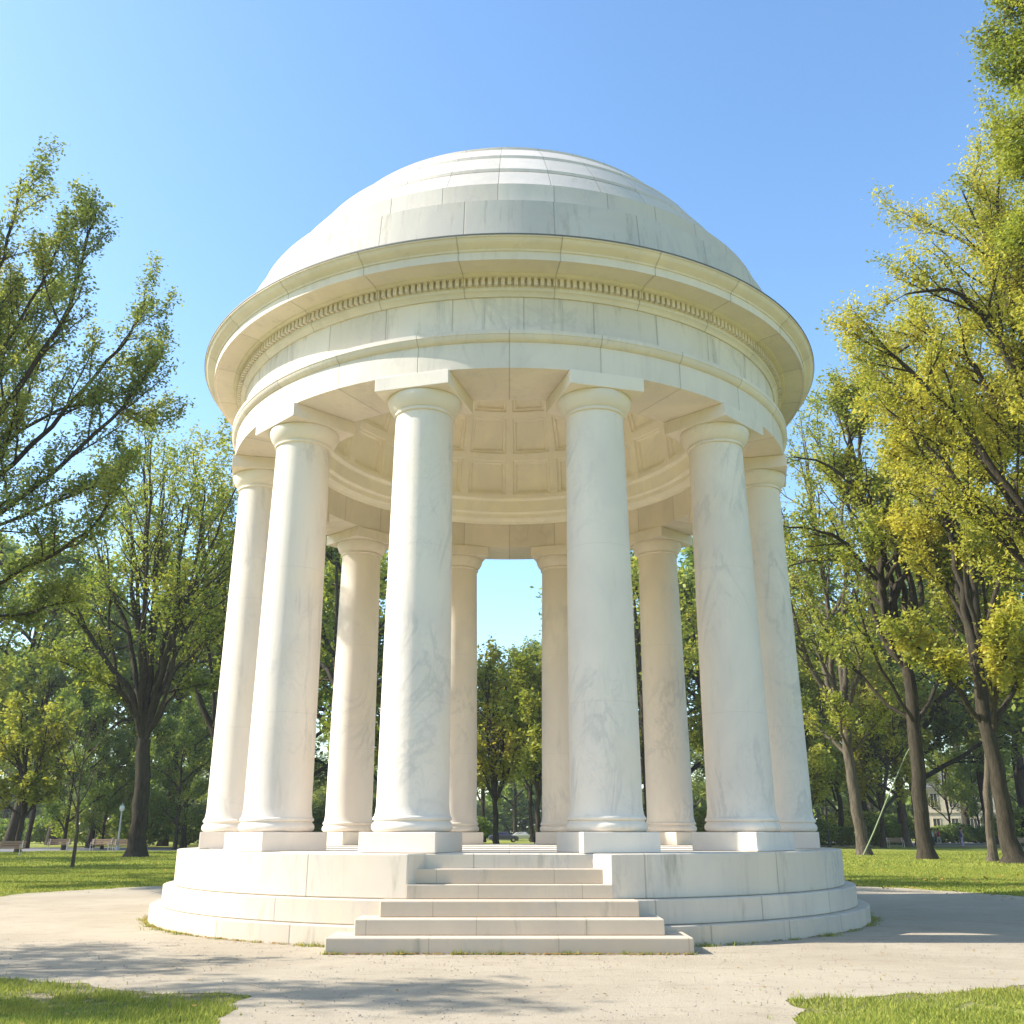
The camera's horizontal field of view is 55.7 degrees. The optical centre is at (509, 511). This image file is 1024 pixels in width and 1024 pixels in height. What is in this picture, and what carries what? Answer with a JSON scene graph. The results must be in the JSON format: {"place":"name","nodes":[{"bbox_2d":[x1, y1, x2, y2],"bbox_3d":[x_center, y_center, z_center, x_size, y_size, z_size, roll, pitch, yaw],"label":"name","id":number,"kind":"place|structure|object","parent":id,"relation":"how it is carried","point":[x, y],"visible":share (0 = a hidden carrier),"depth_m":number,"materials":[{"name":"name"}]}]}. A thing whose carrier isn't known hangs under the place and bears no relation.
{"place":"outdoors","nodes":[
{"label":"outdoors","id":0,"kind":"place"},
{"bbox_2d":[0,842,985,851],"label":"road","id":1,"kind":"structure","parent":0,"point":[97,849],"depth_m":81.95,"materials":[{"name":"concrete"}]},
{"bbox_2d":[46,839,71,850],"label":"park bench","id":2,"kind":"object","parent":1,"relation":"on","point":[60,840],"visible":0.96,"depth_m":76.01,"materials":[{"name":"brown wood"}]},
{"bbox_2d":[89,839,113,850],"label":"park bench","id":3,"kind":"object","parent":1,"relation":"on","point":[110,841],"visible":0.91,"depth_m":76.02,"materials":[{"name":"brown wood"}]},
{"bbox_2d":[115,803,124,849],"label":"street lamp","id":4,"kind":"object","parent":1,"relation":"on","point":[122,808],"visible":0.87,"depth_m":80.02,"materials":[{"name":"metal"}]},
{"bbox_2d":[0,886,1023,998],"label":"plaza","id":5,"kind":"structure","parent":0,"point":[920,918],"depth_m":11.14,"materials":[{"name":"beige concrete"}]},
{"bbox_2d":[136,912,883,954],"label":"weeds","id":6,"kind":"object","parent":5,"relation":"on","point":[160,929],"visible":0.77,"depth_m":12.34,"materials":[{"name":"green plant"}]},
{"bbox_2d":[0,939,1023,1023],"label":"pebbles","id":7,"kind":"object","parent":5,"relation":"on","point":[530,981],"visible":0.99,"depth_m":9.74,"materials":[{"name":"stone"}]},
{"bbox_2d":[219,983,804,1023],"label":"front path","id":8,"kind":"structure","parent":0,"point":[434,1000],"depth_m":8.14,"materials":[{"name":"beige concrete"}]},
{"bbox_2d":[0,838,1023,1023],"bbox_3d":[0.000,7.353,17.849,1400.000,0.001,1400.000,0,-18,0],"label":"ground","id":9,"kind":"structure","parent":0,"point":[34,844],"depth_m":8.74,"materials":[{"name":"green plant"}]},
{"bbox_2d":[0,841,26,855],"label":"park bench","id":10,"kind":"object","parent":9,"relation":"on","point":[21,844],"visible":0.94,"depth_m":58.93,"materials":[{"name":"brown wood"}]},
{"bbox_2d":[0,818,42,841],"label":"shrub","id":11,"kind":"object","parent":9,"relation":"on","point":[4,830],"visible":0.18,"depth_m":125.38,"materials":[{"name":"green plant"}]},
{"bbox_2d":[0,746,70,828],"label":"tree","id":12,"kind":"object","parent":9,"relation":"on","point":[5,814],"visible":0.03,"depth_m":167.63,"materials":[{"name":"green plant"}]},
{"bbox_2d":[0,683,88,852],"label":"tree","id":13,"kind":"object","parent":9,"relation":"on","point":[26,788],"visible":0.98,"depth_m":69.56,"materials":[{"name":"green plant"}]},
{"bbox_2d":[21,817,75,842],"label":"shrub","id":14,"kind":"object","parent":9,"relation":"on","point":[36,834],"visible":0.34,"depth_m":123.06,"materials":[{"name":"green plant"}]},
{"bbox_2d":[0,642,112,848],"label":"tree","id":15,"kind":"object","parent":9,"relation":"on","point":[49,683],"visible":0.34,"depth_m":89.47,"materials":[{"name":"green plant"}]},
{"bbox_2d":[8,740,113,838],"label":"tree","id":16,"kind":"object","parent":9,"relation":"on","point":[75,795],"visible":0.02,"depth_m":199.91,"materials":[{"name":"green plant"}]},
{"bbox_2d":[0,521,158,736],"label":"tree","id":17,"kind":"object","parent":9,"relation":"on","point":[9,670],"visible":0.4,"depth_m":97.04,"materials":[{"name":"green plant"}]},
{"bbox_2d":[46,707,115,867],"bbox_3d":[-18.158,11.362,40.159,2.801,6.591,1.092,3,-19,-9],"label":"sapling","id":18,"kind":"object","parent":9,"relation":"on","point":[72,863],"visible":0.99,"depth_m":40.41,"materials":[{"name":"brown plant"}]},
{"bbox_2d":[0,575,161,844],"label":"tree","id":19,"kind":"object","parent":9,"relation":"on","point":[49,832],"visible":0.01,"depth_m":115.09,"materials":[{"name":"green plant"}]},
{"bbox_2d":[30,683,132,849],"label":"tree","id":20,"kind":"object","parent":9,"relation":"on","point":[104,747],"visible":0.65,"depth_m":81.19,"materials":[{"name":"green plant"}]},
{"bbox_2d":[0,546,168,845],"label":"tree","id":21,"kind":"object","parent":9,"relation":"on","point":[10,833],"visible":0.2,"depth_m":98.22,"materials":[{"name":"green plant"}]},
{"bbox_2d":[44,798,131,845],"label":"shrub","id":22,"kind":"object","parent":9,"relation":"on","point":[81,836],"visible":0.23,"depth_m":103.30,"materials":[{"name":"green plant"}]},
{"bbox_2d":[0,132,195,641],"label":"tree","id":23,"kind":"object","parent":9,"relation":"on","point":[19,398],"visible":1,"depth_m":33.31,"materials":[{"name":"green plant"}]},
{"bbox_2d":[28,631,172,847],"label":"tree","id":24,"kind":"object","parent":9,"relation":"on","point":[128,675],"visible":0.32,"depth_m":92.88,"materials":[{"name":"green plant"}]},
{"bbox_2d":[77,726,135,848],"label":"tree","id":25,"kind":"object","parent":9,"relation":"on","point":[109,806],"visible":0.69,"depth_m":84.39,"materials":[{"name":"green plant"}]},
{"bbox_2d":[111,839,127,850],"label":"park bench","id":26,"kind":"object","parent":9,"relation":"on","point":[119,842],"visible":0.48,"depth_m":74.07,"materials":[{"name":"brown wood"}]},
{"bbox_2d":[37,568,218,842],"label":"tree","id":27,"kind":"object","parent":9,"relation":"on","point":[123,602],"visible":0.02,"depth_m":122.05,"materials":[{"name":"green plant"}]},
{"bbox_2d":[18,386,238,856],"bbox_3d":[-23.162,6.603,59.441,18.236,27.862,15.667,0,-18,0],"label":"tree","id":28,"kind":"object","parent":9,"relation":"on","point":[142,701],"visible":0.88,"depth_m":59.70,"materials":[{"name":"green plant"}]},
{"bbox_2d":[107,798,175,846],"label":"shrub","id":29,"kind":"object","parent":9,"relation":"on","point":[152,835],"visible":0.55,"depth_m":94.72,"materials":[{"name":"green plant"}]},
{"bbox_2d":[67,605,221,845],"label":"tree","id":30,"kind":"object","parent":9,"relation":"on","point":[120,652],"visible":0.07,"depth_m":103.36,"materials":[{"name":"green plant"}]},
{"bbox_2d":[129,703,212,849],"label":"tree","id":31,"kind":"object","parent":9,"relation":"on","point":[164,755],"visible":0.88,"depth_m":82.96,"materials":[{"name":"green plant"}]},
{"bbox_2d":[127,679,217,848],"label":"tree","id":32,"kind":"object","parent":9,"relation":"on","point":[177,709],"visible":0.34,"depth_m":88.70,"materials":[{"name":"green plant"}]},
{"bbox_2d":[151,745,208,835],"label":"tree","id":33,"kind":"object","parent":9,"relation":"on","point":[202,775],"visible":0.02,"depth_m":200.79,"materials":[{"name":"green plant"}]},
{"bbox_2d":[161,811,204,844],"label":"shrub","id":34,"kind":"object","parent":9,"relation":"on","point":[195,831],"visible":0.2,"depth_m":109.63,"materials":[{"name":"green plant"}]},
{"bbox_2d":[150,415,237,739],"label":"tree","id":35,"kind":"object","parent":9,"relation":"on","point":[210,723],"visible":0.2,"depth_m":68.05,"materials":[{"name":"green plant"}]},
{"bbox_2d":[103,594,322,770],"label":"tree","id":36,"kind":"object","parent":9,"relation":"on","point":[189,700],"visible":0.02,"depth_m":115.67,"materials":[{"name":"green plant"}]},
{"bbox_2d":[96,508,388,735],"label":"tree","id":37,"kind":"object","parent":9,"relation":"on","point":[176,663],"visible":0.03,"depth_m":107.12,"materials":[{"name":"green plant"}]},
{"bbox_2d":[183,744,316,804],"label":"tree","id":38,"kind":"object","parent":9,"relation":"on","point":[204,797],"visible":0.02,"depth_m":177.41,"materials":[{"name":"green plant"}]},
{"bbox_2d":[187,547,384,776],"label":"tree","id":39,"kind":"object","parent":9,"relation":"on","point":[319,733],"visible":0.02,"depth_m":97.05,"materials":[{"name":"green plant"}]},
{"bbox_2d":[212,535,388,750],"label":"tree","id":40,"kind":"object","parent":9,"relation":"on","point":[332,580],"visible":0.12,"depth_m":89.09,"materials":[{"name":"green plant"}]},
{"bbox_2d":[312,742,328,810],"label":"tree","id":41,"kind":"object","parent":9,"relation":"on","point":[321,796],"visible":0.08,"depth_m":178.60,"materials":[{"name":"green plant"}]},
{"bbox_2d":[312,799,376,831],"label":"shrub","id":42,"kind":"object","parent":9,"relation":"on","point":[318,816],"visible":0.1,"depth_m":96.13,"materials":[{"name":"green plant"}]},
{"bbox_2d":[312,734,376,807],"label":"tree","id":43,"kind":"object","parent":9,"relation":"on","point":[321,739],"visible":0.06,"depth_m":197.18,"materials":[{"name":"green plant"}]},
{"bbox_2d":[313,599,483,789],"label":"tree","id":44,"kind":"object","parent":9,"relation":"on","point":[321,775],"visible":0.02,"depth_m":113.87,"materials":[{"name":"green plant"}]},
{"bbox_2d":[317,633,492,780],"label":"tree","id":45,"kind":"object","parent":9,"relation":"on","point":[376,739],"visible":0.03,"depth_m":99.70,"materials":[{"name":"green plant"}]},
{"bbox_2d":[377,674,505,791],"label":"tree","id":46,"kind":"object","parent":9,"relation":"on","point":[480,722],"visible":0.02,"depth_m":118.58,"materials":[{"name":"green plant"}]},
{"bbox_2d":[477,815,492,837],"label":"shrub","id":47,"kind":"object","parent":9,"relation":"on","point":[485,826],"visible":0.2,"depth_m":128.90,"materials":[{"name":"green plant"}]},
{"bbox_2d":[477,655,516,841],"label":"tree","id":48,"kind":"object","parent":9,"relation":"on","point":[482,800],"visible":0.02,"depth_m":144.04,"materials":[{"name":"green plant"}]},
{"bbox_2d":[488,832,518,841],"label":"parked car","id":49,"kind":"object","parent":9,"relation":"on","point":[506,836],"visible":0.7,"depth_m":141.44,"materials":[{"name":"paint"}]},
{"bbox_2d":[477,633,529,843],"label":"tree","id":50,"kind":"object","parent":9,"relation":"on","point":[497,764],"visible":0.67,"depth_m":89.33,"materials":[{"name":"green plant"}]},
{"bbox_2d":[477,776,529,840],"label":"tree","id":51,"kind":"object","parent":9,"relation":"on","point":[515,796],"depth_m":167.22,"materials":[{"name":"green plant"}]},
{"bbox_2d":[478,682,535,841],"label":"tree","id":52,"kind":"object","parent":9,"relation":"on","point":[530,801],"visible":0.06,"depth_m":143.15,"materials":[{"name":"green plant"}]},
{"bbox_2d":[148,147,870,953],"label":"domed rotunda","id":53,"kind":"structure","parent":9,"relation":"on","point":[444,377],"depth_m":15.78,"materials":[{"name":"stone"}]},
{"bbox_2d":[1,766,1020,838],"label":"distant wood","id":54,"kind":"object","parent":9,"relation":"on","point":[505,815],"visible":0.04,"depth_m":228.01,"materials":[{"name":"green plant"}]},
{"bbox_2d":[1,854,1023,1023],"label":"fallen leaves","id":55,"kind":"object","parent":9,"relation":"on","point":[233,939],"visible":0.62,"depth_m":12.96,"materials":[{"name":"brown plant"}]},
{"bbox_2d":[485,635,541,784],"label":"tree","id":56,"kind":"object","parent":9,"relation":"on","point":[531,649],"visible":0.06,"depth_m":128.45,"materials":[{"name":"green plant"}]},
{"bbox_2d":[495,648,541,831],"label":"tree","id":57,"kind":"object","parent":9,"relation":"on","point":[527,697],"visible":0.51,"depth_m":81.76,"materials":[{"name":"green plant"}]},
{"bbox_2d":[513,832,529,840],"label":"parked car","id":58,"kind":"object","parent":9,"relation":"on","point":[522,835],"visible":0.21,"depth_m":155.71,"materials":[{"name":"paint"}]},
{"bbox_2d":[523,595,703,776],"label":"tree","id":59,"kind":"object","parent":9,"relation":"on","point":[695,711],"visible":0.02,"depth_m":97.07,"materials":[{"name":"green plant"}]},
{"bbox_2d":[533,552,702,819],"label":"tree","id":60,"kind":"object","parent":9,"relation":"on","point":[690,616],"visible":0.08,"depth_m":91.11,"materials":[{"name":"green plant"}]},
{"bbox_2d":[643,746,705,812],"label":"tree","id":61,"kind":"object","parent":9,"relation":"on","point":[691,753],"visible":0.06,"depth_m":195.63,"materials":[{"name":"green plant"}]},
{"bbox_2d":[690,750,706,801],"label":"tree","id":62,"kind":"object","parent":9,"relation":"on","point":[700,786],"visible":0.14,"depth_m":176.26,"materials":[{"name":"green plant"}]},
{"bbox_2d":[693,807,706,831],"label":"shrub","id":63,"kind":"object","parent":9,"relation":"on","point":[700,815],"visible":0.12,"depth_m":115.11,"materials":[{"name":"green plant"}]},
{"bbox_2d":[530,535,877,776],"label":"tree","id":64,"kind":"object","parent":9,"relation":"on","point":[689,552],"visible":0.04,"depth_m":109.35,"materials":[{"name":"green plant"}]},
{"bbox_2d":[635,559,814,766],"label":"tree","id":65,"kind":"object","parent":9,"relation":"on","point":[690,675],"visible":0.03,"depth_m":100.41,"materials":[{"name":"green plant"}]},
{"bbox_2d":[632,553,856,752],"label":"tree","id":66,"kind":"object","parent":9,"relation":"on","point":[796,592],"visible":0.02,"depth_m":112.84,"materials":[{"name":"green plant"}]},
{"bbox_2d":[800,673,830,755],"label":"tree","id":67,"kind":"object","parent":9,"relation":"on","point":[821,723],"visible":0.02,"depth_m":105.04,"materials":[{"name":"green plant"}]},
{"bbox_2d":[797,646,857,804],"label":"tree","id":68,"kind":"object","parent":9,"relation":"on","point":[826,763],"visible":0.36,"depth_m":87.03,"materials":[{"name":"green plant"}]},
{"bbox_2d":[815,819,840,843],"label":"shrub","id":69,"kind":"object","parent":9,"relation":"on","point":[821,824],"visible":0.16,"depth_m":99.64,"materials":[{"name":"green plant"}]},
{"bbox_2d":[808,674,866,842],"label":"tree","id":70,"kind":"object","parent":9,"relation":"on","point":[839,810],"visible":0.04,"depth_m":112.93,"materials":[{"name":"green plant"}]},
{"bbox_2d":[820,826,854,845],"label":"hedge","id":71,"kind":"object","parent":9,"relation":"on","point":[847,831],"visible":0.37,"depth_m":105.26,"materials":[{"name":"green plant"}]},
{"bbox_2d":[811,774,872,821],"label":"tree","id":72,"kind":"object","parent":9,"relation":"on","point":[846,805],"visible":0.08,"depth_m":167.12,"materials":[{"name":"green plant"}]},
{"bbox_2d":[780,394,905,855],"bbox_3d":[22.673,6.153,65.431,12.611,32.456,9.444,-6,-19,17],"label":"tree","id":73,"kind":"object","parent":9,"relation":"on","point":[840,703],"visible":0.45,"depth_m":64.48,"materials":[{"name":"green plant"}]},
{"bbox_2d":[821,809,886,843],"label":"shrub","id":74,"kind":"object","parent":9,"relation":"on","point":[869,815],"visible":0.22,"depth_m":121.09,"materials":[{"name":"green plant"}]},
{"bbox_2d":[819,764,908,818],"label":"tree","id":75,"kind":"object","parent":9,"relation":"on","point":[869,805],"visible":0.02,"depth_m":174.51,"materials":[{"name":"green plant"}]},
{"bbox_2d":[821,651,926,847],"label":"tree","id":76,"kind":"object","parent":9,"relation":"on","point":[868,758],"visible":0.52,"depth_m":92.94,"materials":[{"name":"green plant"}]},
{"bbox_2d":[866,822,902,845],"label":"shrub","id":77,"kind":"object","parent":9,"relation":"on","point":[891,828],"visible":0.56,"depth_m":101.47,"materials":[{"name":"green plant"}]},
{"bbox_2d":[803,593,965,843],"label":"tree","id":78,"kind":"object","parent":9,"relation":"on","point":[864,805],"visible":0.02,"depth_m":124.48,"materials":[{"name":"green plant"}]},
{"bbox_2d":[863,749,908,854],"bbox_3d":[24.083,18.000,61.456,4.223,7.196,0.090,0,-18,0],"label":"leaning pole","id":79,"kind":"object","parent":9,"relation":"on","point":[884,805],"visible":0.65,"depth_m":61.22,"materials":[{"name":"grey metal"}]},
{"bbox_2d":[783,346,994,858],"bbox_3d":[21.740,4.607,56.862,13.668,30.046,13.438,-4,-19,13],"label":"tree","id":80,"kind":"object","parent":9,"relation":"on","point":[837,467],"visible":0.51,"depth_m":56.28,"materials":[{"name":"green plant"}]},
{"bbox_2d":[805,619,972,844],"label":"tree","id":81,"kind":"object","parent":9,"relation":"on","point":[952,723],"visible":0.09,"depth_m":112.45,"materials":[{"name":"green plant"}]},
{"bbox_2d":[871,813,914,839],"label":"shrub","id":82,"kind":"object","parent":9,"relation":"on","point":[911,826],"visible":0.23,"depth_m":127.49,"materials":[{"name":"green plant"}]},
{"bbox_2d":[851,666,936,846],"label":"tree","id":83,"kind":"object","parent":9,"relation":"on","point":[902,807],"visible":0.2,"depth_m":100.31,"materials":[{"name":"green plant"}]},
{"bbox_2d":[886,837,905,846],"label":"park bench","id":84,"kind":"object","parent":9,"relation":"on","point":[889,842],"visible":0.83,"depth_m":94.93,"materials":[{"name":"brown wood"}]},
{"bbox_2d":[793,548,1023,845],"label":"tree","id":85,"kind":"object","parent":9,"relation":"on","point":[948,691],"visible":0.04,"depth_m":105.97,"materials":[{"name":"green plant"}]},
{"bbox_2d":[815,85,1023,594],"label":"tree","id":86,"kind":"object","parent":9,"relation":"on","point":[1006,301],"visible":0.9,"depth_m":37.63,"materials":[{"name":"green plant"}]},
{"bbox_2d":[820,845,1021,846],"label":"footpath","id":87,"kind":"structure","parent":9,"relation":"on","point":[901,845],"depth_m":106.59,"materials":[{"name":"grey concrete"}]},
{"bbox_2d":[834,282,1023,863],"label":"tree","id":88,"kind":"object","parent":9,"relation":"on","point":[991,646],"visible":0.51,"depth_m":48.02,"materials":[{"name":"green plant"}]},
{"bbox_2d":[837,530,1023,845],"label":"tree","id":89,"kind":"object","parent":9,"relation":"on","point":[1018,770],"visible":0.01,"depth_m":107.18,"materials":[{"name":"green plant"}]},
{"bbox_2d":[913,827,948,842],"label":"shrub","id":90,"kind":"object","parent":9,"relation":"on","point":[943,837],"visible":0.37,"depth_m":126.69,"materials":[{"name":"green plant"}]},
{"bbox_2d":[865,506,1023,750],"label":"tree","id":91,"kind":"object","parent":9,"relation":"on","point":[1002,727],"visible":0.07,"depth_m":101.39,"materials":[{"name":"green plant"}]},
{"bbox_2d":[876,434,1023,861],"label":"tree","id":92,"kind":"object","parent":9,"relation":"on","point":[944,603],"visible":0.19,"depth_m":50.57,"materials":[{"name":"green plant"}]},
{"bbox_2d":[924,744,975,823],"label":"tree","id":93,"kind":"object","parent":9,"relation":"on","point":[937,783],"visible":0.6,"depth_m":134.15,"materials":[{"name":"green plant"}]},
{"bbox_2d":[889,567,1023,843],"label":"tree","id":94,"kind":"object","parent":9,"relation":"on","point":[980,777],"visible":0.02,"depth_m":119.11,"materials":[{"name":"green plant"}]},
{"bbox_2d":[894,668,1023,841],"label":"tree","id":95,"kind":"object","parent":9,"relation":"on","point":[965,820],"visible":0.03,"depth_m":142.03,"materials":[{"name":"green plant"}]},
{"bbox_2d":[942,822,978,842],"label":"shrub","id":96,"kind":"object","parent":9,"relation":"on","point":[952,835],"visible":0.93,"depth_m":126.73,"materials":[{"name":"green plant"}]},
{"bbox_2d":[926,772,995,828],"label":"stone building","id":97,"kind":"structure","parent":9,"relation":"on","point":[936,818],"depth_m":158.24,"materials":[{"name":"stone"}]},
{"bbox_2d":[941,756,996,842],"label":"tree","id":98,"kind":"object","parent":9,"relation":"on","point":[973,809],"visible":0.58,"depth_m":132.87,"materials":[{"name":"green plant"}]},
{"bbox_2d":[972,825,985,842],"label":"shrub","id":99,"kind":"object","parent":9,"relation":"on","point":[982,834],"visible":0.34,"depth_m":126.83,"materials":[{"name":"green plant"}]},
{"bbox_2d":[957,0,1023,265],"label":"tree","id":100,"kind":"object","parent":9,"relation":"on","point":[1010,163],"visible":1,"depth_m":26.77,"materials":[{"name":"green plant"}]},
{"bbox_2d":[994,807,1023,844],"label":"shrub","id":101,"kind":"object","parent":9,"relation":"on","point":[1018,814],"visible":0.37,"depth_m":103.16,"materials":[{"name":"green plant"}]},
{"bbox_2d":[1003,748,1020,824],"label":"tree","id":102,"kind":"object","parent":9,"relation":"on","point":[1014,802],"visible":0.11,"depth_m":180.87,"materials":[{"name":"green plant"}]},
{"bbox_2d":[0,0,1023,833],"label":"sky","id":103,"kind":"structure","parent":0,"point":[221,134],"materials":[{"name":"blue"}]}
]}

